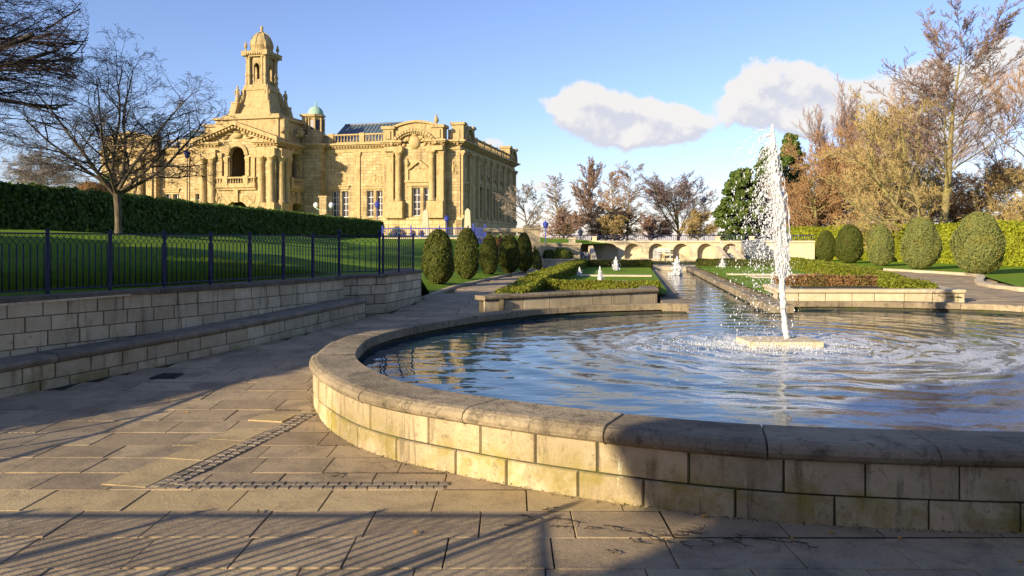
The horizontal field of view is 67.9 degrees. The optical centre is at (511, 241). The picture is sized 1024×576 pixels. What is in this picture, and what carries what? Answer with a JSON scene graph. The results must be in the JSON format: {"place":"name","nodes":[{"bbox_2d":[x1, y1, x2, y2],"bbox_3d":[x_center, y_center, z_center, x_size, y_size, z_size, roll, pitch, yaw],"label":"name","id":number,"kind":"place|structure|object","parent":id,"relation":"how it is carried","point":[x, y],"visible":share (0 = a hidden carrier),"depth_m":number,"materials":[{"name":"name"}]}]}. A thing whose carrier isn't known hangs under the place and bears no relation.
{"place":"outdoors","nodes":[
{"label":"outdoors","id":0,"kind":"place"},
{"bbox_2d":[0,149,87,187],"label":"bare tree","id":1,"kind":"object","parent":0,"point":[22,172],"visible":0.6,"depth_m":88.62,"materials":[{"name":"grey plant"}]},
{"bbox_2d":[71,179,108,191],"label":"shrub","id":2,"kind":"object","parent":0,"point":[84,186],"visible":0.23,"depth_m":58.94,"materials":[{"name":"brown plant"}]},
{"bbox_2d":[0,228,609,296],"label":"raised lawn","id":3,"kind":"structure","parent":0,"point":[350,255],"depth_m":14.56,"materials":[{"name":"green plant"}]},
{"bbox_2d":[0,0,89,149],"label":"bare tree","id":4,"kind":"object","parent":3,"relation":"on","point":[20,63],"visible":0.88,"depth_m":18.60,"materials":[{"name":"brown plant"}]},
{"bbox_2d":[0,23,238,232],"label":"bare tree","id":5,"kind":"object","parent":3,"relation":"on","point":[119,189],"visible":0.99,"depth_m":19.10,"materials":[{"name":"grey plant"}]},
{"bbox_2d":[184,150,190,199],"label":"lamp post","id":6,"kind":"object","parent":3,"relation":"on","point":[186,154],"visible":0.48,"depth_m":61.98,"materials":[{"name":"metal"}]},
{"bbox_2d":[0,179,384,237],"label":"clipped hedge","id":7,"kind":"object","parent":3,"relation":"on","point":[30,206],"visible":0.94,"depth_m":26.99,"materials":[{"name":"green plant"}]},
{"bbox_2d":[314,196,333,215],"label":"lamp pier","id":8,"kind":"structure","parent":3,"relation":"on","point":[323,205],"depth_m":74.66,"materials":[{"name":"beige stone"}]},
{"bbox_2d":[419,210,429,236],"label":"obelisk","id":9,"kind":"object","parent":3,"relation":"on","point":[425,220],"visible":0.41,"depth_m":44.83,"materials":[{"name":"stone"}]},
{"bbox_2d":[464,208,470,227],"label":"obelisk","id":10,"kind":"object","parent":3,"relation":"on","point":[467,220],"visible":0.35,"depth_m":44.83,"materials":[{"name":"stone"}]},
{"bbox_2d":[472,223,485,242],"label":"iron gate","id":11,"kind":"structure","parent":3,"relation":"on","point":[474,231],"depth_m":41.98,"materials":[{"name":"metal"}]},
{"bbox_2d":[483,225,541,254],"bbox_3d":[0.006,0.300,33.408,2.684,2.000,1.398,0,0,7],"label":"stone balustrade","id":12,"kind":"object","parent":3,"relation":"on","point":[532,232],"visible":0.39,"depth_m":32.70,"materials":[{"name":"stone"}]},
{"bbox_2d":[493,181,554,224],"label":"bare tree","id":13,"kind":"object","parent":3,"relation":"on","point":[513,198],"visible":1,"depth_m":79.89,"materials":[{"name":"grey plant"}]},
{"bbox_2d":[531,246,542,269],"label":"shrub","id":14,"kind":"object","parent":3,"relation":"on","point":[537,262],"visible":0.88,"depth_m":31.84,"materials":[{"name":"green plant"}]},
{"bbox_2d":[537,172,573,237],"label":"bare tree","id":15,"kind":"object","parent":3,"relation":"on","point":[557,195],"visible":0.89,"depth_m":71.65,"materials":[{"name":"brown plant"}]},
{"bbox_2d":[535,209,593,238],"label":"bare tree","id":16,"kind":"object","parent":3,"relation":"on","point":[565,226],"visible":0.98,"depth_m":57.43,"materials":[{"name":"brown plant"}]},
{"bbox_2d":[568,157,614,238],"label":"birch tree","id":17,"kind":"object","parent":3,"relation":"on","point":[588,191],"visible":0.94,"depth_m":65.82,"materials":[{"name":"brown plant"}]},
{"bbox_2d":[578,204,638,239],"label":"bare tree","id":18,"kind":"object","parent":3,"relation":"on","point":[595,225],"visible":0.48,"depth_m":61.83,"materials":[{"name":"brown plant"}]},
{"bbox_2d":[591,214,639,240],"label":"bare tree","id":19,"kind":"object","parent":3,"relation":"on","point":[607,223],"visible":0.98,"depth_m":59.26,"materials":[{"name":"brown plant"}]},
{"bbox_2d":[0,270,1023,575],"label":"paving","id":20,"kind":"structure","parent":0,"point":[88,436],"depth_m":4.30,"materials":[{"name":"stone"}]},
{"bbox_2d":[149,373,182,378],"bbox_3d":[-3.830,1.500,8.481,0.280,0.028,0.320,0,0,0],"label":"drain cover","id":21,"kind":"object","parent":20,"relation":"on","point":[168,376],"visible":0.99,"depth_m":8.39,"materials":[{"name":"grey metal"}]},
{"bbox_2d":[151,413,449,489],"bbox_3d":[-1.384,1.594,5.937,1.943,0.051,2.050,0,0,0],"label":"sett strip","id":22,"kind":"object","parent":20,"relation":"on","point":[177,481],"visible":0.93,"depth_m":5.02,"materials":[{"name":"stone"}]},
{"bbox_2d":[0,413,667,513],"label":"paving strip","id":23,"kind":"object","parent":20,"relation":"attached to","point":[147,475],"visible":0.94,"depth_m":4.74,"materials":[{"name":"stone"}]},
{"bbox_2d":[517,232,532,273],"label":"clipped yew","id":24,"kind":"object","parent":20,"relation":"on","point":[524,244],"visible":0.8,"depth_m":27.68,"materials":[{"name":"green plant"}]},
{"bbox_2d":[475,286,658,312],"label":"planter wall","id":25,"kind":"structure","parent":20,"relation":"on","point":[491,302],"depth_m":13.41,"materials":[{"name":"stone"}]},
{"bbox_2d":[633,528,675,542],"bbox_3d":[0.769,1.583,4.077,0.072,0.011,0.253,0,0,-42],"label":"fallen twig","id":26,"kind":"object","parent":20,"relation":"on","point":[655,539],"visible":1,"depth_m":4.05,"materials":[{"name":"brown"}]},
{"bbox_2d":[305,391,1021,535],"bbox_3d":[4.238,1.472,7.649,12.803,0.261,7.103,0,0,0],"label":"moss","id":27,"kind":"object","parent":20,"relation":"on","point":[605,499],"visible":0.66,"depth_m":4.68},
{"bbox_2d":[309,301,1023,534],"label":"pool wall","id":28,"kind":"structure","parent":20,"relation":"on","point":[948,480],"depth_m":4.59,"materials":[{"name":"stone"}]},
{"bbox_2d":[0,0,1023,240],"label":"sky","id":29,"kind":"structure","parent":0,"point":[673,87],"materials":[{"name":"blue"}]},
{"bbox_2d":[44,268,1023,575],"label":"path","id":30,"kind":"structure","parent":0,"point":[526,490],"depth_m":4.21,"materials":[{"name":"stone"}]},
{"bbox_2d":[420,229,454,283],"bbox_3d":[-1.893,0.431,19.346,0.893,1.538,0.919,0,0,0],"label":"clipped yew","id":31,"kind":"object","parent":30,"relation":"on","point":[437,264],"visible":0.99,"depth_m":19.10,"materials":[{"name":"green plant"}]},
{"bbox_2d":[453,227,479,278],"bbox_3d":[-1.331,0.389,22.244,0.802,1.621,0.838,0,0,0],"label":"clipped yew","id":32,"kind":"object","parent":30,"relation":"on","point":[466,256],"visible":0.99,"depth_m":21.99,"materials":[{"name":"green plant"}]},
{"bbox_2d":[479,234,498,274],"bbox_3d":[-0.776,0.472,25.189,0.700,1.455,0.664,0,0,0],"label":"clipped yew","id":33,"kind":"object","parent":30,"relation":"on","point":[489,259],"visible":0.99,"depth_m":24.97,"materials":[{"name":"green plant"}]},
{"bbox_2d":[499,234,520,273],"bbox_3d":[-0.075,0.463,26.437,0.819,1.475,0.814,0,0,0],"label":"clipped yew","id":34,"kind":"object","parent":30,"relation":"on","point":[509,255],"visible":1,"depth_m":26.21,"materials":[{"name":"green plant"}]},
{"bbox_2d":[542,258,570,267],"bbox_3d":[1.992,0.960,34.100,1.244,0.400,1.300,0,0,0],"label":"stone planter","id":35,"kind":"object","parent":30,"relation":"on","point":[547,263],"visible":0.61,"depth_m":33.50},
{"bbox_2d":[542,249,553,258],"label":"shrub","id":36,"kind":"object","parent":35,"relation":"on","point":[547,254],"visible":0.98,"depth_m":33.81,"materials":[{"name":"green plant"}]},
{"bbox_2d":[552,247,573,258],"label":"shrub","id":37,"kind":"object","parent":35,"relation":"on","point":[562,253],"visible":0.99,"depth_m":33.69,"materials":[{"name":"green plant"}]},
{"bbox_2d":[565,267,668,293],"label":"parterre lawn","id":38,"kind":"structure","parent":0,"point":[628,270],"depth_m":25.02,"materials":[{"name":"green plant"}]},
{"bbox_2d":[494,258,587,293],"bbox_3d":[1.445,0.900,22.606,0.715,0.460,19.153,0,0,9],"label":"box hedge","id":39,"kind":"object","parent":38,"relation":"on","point":[532,282],"visible":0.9,"depth_m":17.01,"materials":[{"name":"green plant"}]},
{"bbox_2d":[544,278,661,296],"bbox_3d":[1.863,0.948,15.868,2.505,0.363,0.490,0,0,9],"label":"box hedge","id":40,"kind":"object","parent":38,"relation":"on","point":[563,284],"visible":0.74,"depth_m":15.72,"materials":[{"name":"green plant"}]},
{"bbox_2d":[612,257,621,270],"bbox_3d":[3.775,0.805,27.579,0.465,0.536,0.536,0,0,0],"label":"jet","id":41,"kind":"object","parent":38,"relation":"on","point":[615,266],"visible":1,"depth_m":27.51,"materials":[{"name":"white liquid"}]},
{"bbox_2d":[583,274,651,276],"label":"stone slab","id":42,"kind":"structure","parent":38,"relation":"on","point":[618,275],"depth_m":22.89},
{"bbox_2d":[587,259,652,268],"bbox_3d":[4.461,0.926,31.508,2.770,0.449,0.793,0,0,9],"label":"box hedge","id":43,"kind":"object","parent":38,"relation":"on","point":[623,262],"visible":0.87,"depth_m":31.22,"materials":[{"name":"green plant"}]},
{"bbox_2d":[323,261,1007,432],"bbox_3d":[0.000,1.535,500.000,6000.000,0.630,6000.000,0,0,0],"label":"ground","id":44,"kind":"structure","parent":0,"point":[671,262],"depth_m":42.34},
{"bbox_2d":[0,268,422,397],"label":"retaining wall","id":45,"kind":"structure","parent":44,"relation":"on","point":[51,341],"depth_m":9.31,"materials":[{"name":"stone"}]},
{"bbox_2d":[0,229,340,293],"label":"iron railing","id":46,"kind":"object","parent":45,"relation":"on","point":[47,266],"visible":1,"depth_m":9.64,"materials":[{"name":"metal"}]},
{"bbox_2d":[337,229,380,273],"bbox_3d":[-2.640,0.193,13.170,0.793,0.815,0.066,0,0,-32],"label":"iron railing","id":47,"kind":"object","parent":45,"relation":"on","point":[379,249],"visible":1,"depth_m":13.25,"materials":[{"name":"metal"}]},
{"bbox_2d":[382,233,413,273],"bbox_3d":[-2.115,0.226,14.220,0.051,0.748,1.644,0,0,12],"label":"iron railing","id":48,"kind":"object","parent":45,"relation":"on","point":[383,252],"visible":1,"depth_m":14.21,"materials":[{"name":"metal"}]},
{"bbox_2d":[99,26,520,234],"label":"civic hall","id":49,"kind":"structure","parent":44,"relation":"on","point":[405,174],"depth_m":102.34,"materials":[{"name":"stone"}]},
{"bbox_2d":[333,191,338,216],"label":"window","id":50,"kind":"structure","parent":49,"relation":"in","point":[335,193],"depth_m":104.65,"materials":[{"name":"glass"}]},
{"bbox_2d":[343,191,347,216],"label":"window","id":51,"kind":"structure","parent":49,"relation":"in","point":[345,193],"depth_m":104.34,"materials":[{"name":"glass"}]},
{"bbox_2d":[368,191,372,216],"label":"window","id":52,"kind":"structure","parent":49,"relation":"in","point":[370,193],"depth_m":103.48,"materials":[{"name":"glass"}]},
{"bbox_2d":[377,191,381,215],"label":"window","id":53,"kind":"structure","parent":49,"relation":"in","point":[379,193],"depth_m":103.13,"materials":[{"name":"glass"}]},
{"bbox_2d":[413,188,419,215],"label":"window","id":54,"kind":"structure","parent":49,"relation":"in","point":[416,191],"depth_m":100.71,"materials":[{"name":"glass"}]},
{"bbox_2d":[424,188,428,209],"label":"window","id":55,"kind":"structure","parent":49,"relation":"in","point":[426,190],"depth_m":100.39,"materials":[{"name":"glass"}]},
{"bbox_2d":[381,225,483,241],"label":"terrace wall","id":56,"kind":"structure","parent":44,"relation":"on","point":[425,237],"depth_m":42.47,"materials":[{"name":"stone"}]},
{"bbox_2d":[421,268,534,299],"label":"path kerb","id":57,"kind":"structure","parent":44,"relation":"on","point":[437,292],"depth_m":19.90,"materials":[{"name":"stone"}]},
{"bbox_2d":[540,243,581,265],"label":"garden wall","id":58,"kind":"structure","parent":44,"relation":"on","point":[575,248],"depth_m":36.00,"materials":[{"name":"stone"}]},
{"bbox_2d":[581,245,596,259],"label":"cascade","id":59,"kind":"object","parent":44,"relation":"on","point":[590,254],"visible":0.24,"depth_m":45.16,"materials":[{"name":"liquid"}]},
{"bbox_2d":[597,170,626,240],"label":"bare tree","id":60,"kind":"object","parent":44,"relation":"on","point":[611,174],"visible":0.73,"depth_m":63.84,"materials":[{"name":"brown plant"}]},
{"bbox_2d":[599,161,651,240],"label":"bare tree","id":61,"kind":"object","parent":44,"relation":"on","point":[630,208],"visible":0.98,"depth_m":62.18,"materials":[{"name":"brown plant"}]},
{"bbox_2d":[634,213,676,240],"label":"bare tree","id":62,"kind":"object","parent":44,"relation":"on","point":[663,227],"visible":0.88,"depth_m":74.58,"materials":[{"name":"brown plant"}]},
{"bbox_2d":[657,248,670,259],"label":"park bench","id":63,"kind":"object","parent":44,"relation":"on","point":[663,249],"visible":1,"depth_m":47.38,"materials":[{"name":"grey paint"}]},
{"bbox_2d":[652,266,688,312],"bbox_3d":[4.680,1.414,24.643,0.470,0.573,21.909,0,0,9],"label":"channel edging","id":64,"kind":"object","parent":44,"relation":"on","point":[672,301],"visible":0.48,"depth_m":14.84,"materials":[{"name":"stone"}]},
{"bbox_2d":[635,170,718,240],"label":"bare tree","id":65,"kind":"object","parent":44,"relation":"on","point":[663,198],"visible":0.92,"depth_m":65.36,"materials":[{"name":"brown plant"}]},
{"bbox_2d":[653,265,700,269],"bbox_3d":[7.256,1.390,35.091,3.600,0.620,0.950,0,0,9],"label":"channel edging","id":66,"kind":"object","parent":44,"relation":"on","point":[662,267],"visible":0.22,"depth_m":34.69,"materials":[{"name":"stone"}]},
{"bbox_2d":[552,235,814,260],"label":"garden arcade","id":67,"kind":"object","parent":44,"relation":"on","point":[636,250],"visible":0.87,"depth_m":47.78,"materials":[{"name":"stone"}]},
{"bbox_2d":[653,249,660,258],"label":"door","id":68,"kind":"structure","parent":67,"relation":"in","point":[655,256],"depth_m":48.10,"materials":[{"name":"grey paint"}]},
{"bbox_2d":[676,209,718,240],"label":"bare tree","id":69,"kind":"object","parent":44,"relation":"on","point":[695,220],"visible":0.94,"depth_m":61.51,"materials":[{"name":"brown plant"}]},
{"bbox_2d":[715,246,745,258],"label":"wall","id":70,"kind":"structure","parent":44,"relation":"on","point":[720,252],"depth_m":44.90,"materials":[{"name":"stone"}]},
{"bbox_2d":[686,266,793,313],"bbox_3d":[6.458,1.414,24.039,0.430,0.573,21.269,0,0,9],"label":"channel edging","id":71,"kind":"object","parent":44,"relation":"on","point":[723,283],"visible":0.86,"depth_m":17.60,"materials":[{"name":"stone"}]},
{"bbox_2d":[713,167,768,240],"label":"evergreen tree","id":72,"kind":"object","parent":44,"relation":"on","point":[723,208],"visible":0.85,"depth_m":59.31,"materials":[{"name":"green plant"}]},
{"bbox_2d":[741,240,765,258],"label":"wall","id":73,"kind":"structure","parent":44,"relation":"on","point":[751,252],"depth_m":46.00,"materials":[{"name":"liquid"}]},
{"bbox_2d":[751,147,782,240],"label":"evergreen tree","id":74,"kind":"object","parent":44,"relation":"on","point":[760,164],"visible":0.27,"depth_m":61.53,"materials":[{"name":"green plant"}]},
{"bbox_2d":[769,132,812,225],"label":"evergreen tree","id":75,"kind":"object","parent":44,"relation":"on","point":[789,176],"visible":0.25,"depth_m":65.19,"materials":[{"name":"green plant"}]},
{"bbox_2d":[759,130,856,232],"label":"bare tree","id":76,"kind":"object","parent":44,"relation":"on","point":[796,195],"visible":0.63,"depth_m":57.90,"materials":[{"name":"brown plant"}]},
{"bbox_2d":[785,182,843,226],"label":"bare tree","id":77,"kind":"object","parent":44,"relation":"on","point":[821,225],"visible":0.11,"depth_m":63.41,"materials":[{"name":"brown plant"}]},
{"bbox_2d":[790,71,884,211],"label":"bare tree","id":78,"kind":"object","parent":44,"relation":"on","point":[842,120],"visible":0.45,"depth_m":69.48,"materials":[{"name":"brown plant"}]},
{"bbox_2d":[806,141,883,226],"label":"bare tree","id":79,"kind":"object","parent":44,"relation":"on","point":[829,192],"visible":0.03,"depth_m":63.59,"materials":[{"name":"brown plant"}]},
{"bbox_2d":[763,284,966,302],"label":"planter wall","id":80,"kind":"structure","parent":44,"relation":"on","point":[876,294],"depth_m":14.58,"materials":[{"name":"stone"}]},
{"bbox_2d":[787,286,889,288],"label":"planter soil","id":81,"kind":"structure","parent":80,"relation":"in","point":[817,287],"depth_m":16.56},
{"bbox_2d":[772,272,905,286],"bbox_3d":[7.430,0.897,17.280,3.082,0.427,0.568,0,0,0],"label":"brown hedge","id":82,"kind":"object","parent":81,"relation":"on","point":[817,279],"visible":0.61,"depth_m":17.12,"materials":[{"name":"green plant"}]},
{"bbox_2d":[808,184,939,226],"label":"bare tree","id":83,"kind":"object","parent":44,"relation":"on","point":[832,211],"visible":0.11,"depth_m":60.27,"materials":[{"name":"brown plant"}]},
{"bbox_2d":[813,113,940,225],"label":"bare tree","id":84,"kind":"object","parent":44,"relation":"on","point":[839,176],"visible":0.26,"depth_m":54.95,"materials":[{"name":"brown plant"}]},
{"bbox_2d":[832,87,957,224],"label":"bare tree","id":85,"kind":"object","parent":44,"relation":"on","point":[930,177],"visible":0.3,"depth_m":49.69,"materials":[{"name":"brown plant"}]},
{"bbox_2d":[844,83,990,221],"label":"bare tree","id":86,"kind":"object","parent":44,"relation":"on","point":[962,155],"visible":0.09,"depth_m":59.40,"materials":[{"name":"brown plant"}]},
{"bbox_2d":[896,171,1001,223],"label":"bare tree","id":87,"kind":"object","parent":44,"relation":"on","point":[954,204],"visible":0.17,"depth_m":55.88,"materials":[{"name":"brown plant"}]},
{"bbox_2d":[883,268,1023,291],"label":"path kerb","id":88,"kind":"structure","parent":44,"relation":"on","point":[979,279],"depth_m":23.52,"materials":[{"name":"stone"}]},
{"bbox_2d":[926,148,1023,222],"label":"bare tree","id":89,"kind":"object","parent":44,"relation":"on","point":[978,186],"visible":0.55,"depth_m":53.39,"materials":[{"name":"brown plant"}]},
{"bbox_2d":[953,42,1023,193],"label":"bare tree","id":90,"kind":"object","parent":44,"relation":"on","point":[1019,87],"visible":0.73,"depth_m":51.42,"materials":[{"name":"brown plant"}]},
{"bbox_2d":[957,160,1023,220],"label":"bare tree","id":91,"kind":"object","parent":44,"relation":"on","point":[1007,214],"visible":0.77,"depth_m":46.68,"materials":[{"name":"brown plant"}]},
{"bbox_2d":[358,308,1023,430],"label":"pool water","id":92,"kind":"structure","parent":0,"point":[956,371],"depth_m":7.89,"materials":[{"name":"liquid"}]},
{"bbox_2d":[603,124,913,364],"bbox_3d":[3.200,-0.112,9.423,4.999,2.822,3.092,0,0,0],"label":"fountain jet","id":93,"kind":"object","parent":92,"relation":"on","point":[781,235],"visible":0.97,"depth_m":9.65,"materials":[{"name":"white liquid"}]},
{"bbox_2d":[736,336,823,347],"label":"fountain plinth","id":94,"kind":"structure","parent":92,"relation":"in","point":[815,343],"depth_m":9.39,"materials":[{"name":"stone"}]},
{"bbox_2d":[658,270,753,307],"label":"channel water","id":95,"kind":"structure","parent":0,"point":[694,290],"depth_m":19.07,"materials":[{"name":"liquid"}]},
{"bbox_2d":[668,256,689,275],"bbox_3d":[6.417,0.958,29.367,0.804,0.831,0.844,0,0,-23],"label":"jet","id":96,"kind":"object","parent":95,"relation":"on","point":[677,268],"visible":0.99,"depth_m":29.33,"materials":[{"name":"white liquid"}]},
{"bbox_2d":[695,266,959,296],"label":"parterre lawn","id":97,"kind":"structure","parent":0,"point":[721,272],"depth_m":25.83,"materials":[{"name":"green plant"}]},
{"bbox_2d":[695,258,774,267],"bbox_3d":[10.292,0.917,32.514,4.765,0.467,0.789,0,0,9],"label":"box hedge","id":98,"kind":"object","parent":97,"relation":"on","point":[712,262],"visible":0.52,"depth_m":32.36,"materials":[{"name":"green plant"}]},
{"bbox_2d":[748,275,774,277],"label":"stone slab","id":99,"kind":"structure","parent":97,"relation":"on","point":[759,276],"depth_m":22.39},
{"bbox_2d":[726,273,820,274],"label":"stone slab","id":100,"kind":"structure","parent":97,"relation":"on","point":[754,274],"depth_m":23.83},
{"bbox_2d":[789,257,938,288],"bbox_3d":[9.793,0.840,23.185,0.710,0.540,17.084,0,0,12],"label":"box hedge","id":101,"kind":"object","parent":97,"relation":"on","point":[890,279],"visible":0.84,"depth_m":19.17,"materials":[{"name":"green plant"}]},
{"bbox_2d":[829,260,1023,286],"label":"lawn","id":102,"kind":"structure","parent":0,"point":[1013,275],"depth_m":29.96,"materials":[{"name":"green plant"}]},
{"bbox_2d":[814,230,835,260],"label":"clipped conifer","id":103,"kind":"object","parent":102,"relation":"on","point":[825,243],"visible":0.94,"depth_m":42.32,"materials":[{"name":"green plant"}]},
{"bbox_2d":[834,224,863,262],"bbox_3d":[17.132,0.143,38.718,1.494,2.114,1.472,0,0,0],"label":"clipped conifer","id":104,"kind":"object","parent":102,"relation":"on","point":[849,246],"visible":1,"depth_m":38.28,"materials":[{"name":"green plant"}]},
{"bbox_2d":[866,225,895,265],"bbox_3d":[16.610,0.210,34.282,1.256,1.980,1.266,0,0,0],"label":"clipped conifer","id":105,"kind":"object","parent":102,"relation":"on","point":[880,246],"visible":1,"depth_m":33.91,"materials":[{"name":"green plant"}]},
{"bbox_2d":[815,84,952,250],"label":"leaning tree","id":106,"kind":"object","parent":102,"relation":"on","point":[902,157],"visible":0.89,"depth_m":41.72,"materials":[{"name":"brown plant"}]},
{"bbox_2d":[786,219,1023,266],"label":"golden hedge","id":107,"kind":"object","parent":102,"relation":"on","point":[1013,231],"visible":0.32,"depth_m":38.09,"materials":[{"name":"yellow plant"}]},
{"bbox_2d":[899,216,942,268],"bbox_3d":[16.243,0.096,30.301,1.575,2.208,1.588,0,0,0],"label":"clipped conifer","id":108,"kind":"object","parent":102,"relation":"on","point":[920,241],"visible":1,"depth_m":29.86,"materials":[{"name":"green plant"}]},
{"bbox_2d":[840,0,1023,223],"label":"beech tree","id":109,"kind":"object","parent":102,"relation":"on","point":[925,93],"visible":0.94,"depth_m":42.74,"materials":[{"name":"brown plant"}]},
{"bbox_2d":[949,211,1007,273],"bbox_3d":[15.848,0.080,25.790,1.665,2.240,1.737,0,0,0],"label":"clipped conifer","id":110,"kind":"object","parent":102,"relation":"on","point":[978,246],"visible":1,"depth_m":25.36,"materials":[{"name":"green plant"}]},
{"bbox_2d":[883,270,1023,304],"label":"garden path","id":111,"kind":"structure","parent":0,"point":[975,293],"depth_m":18.82,"materials":[{"name":"stone"}]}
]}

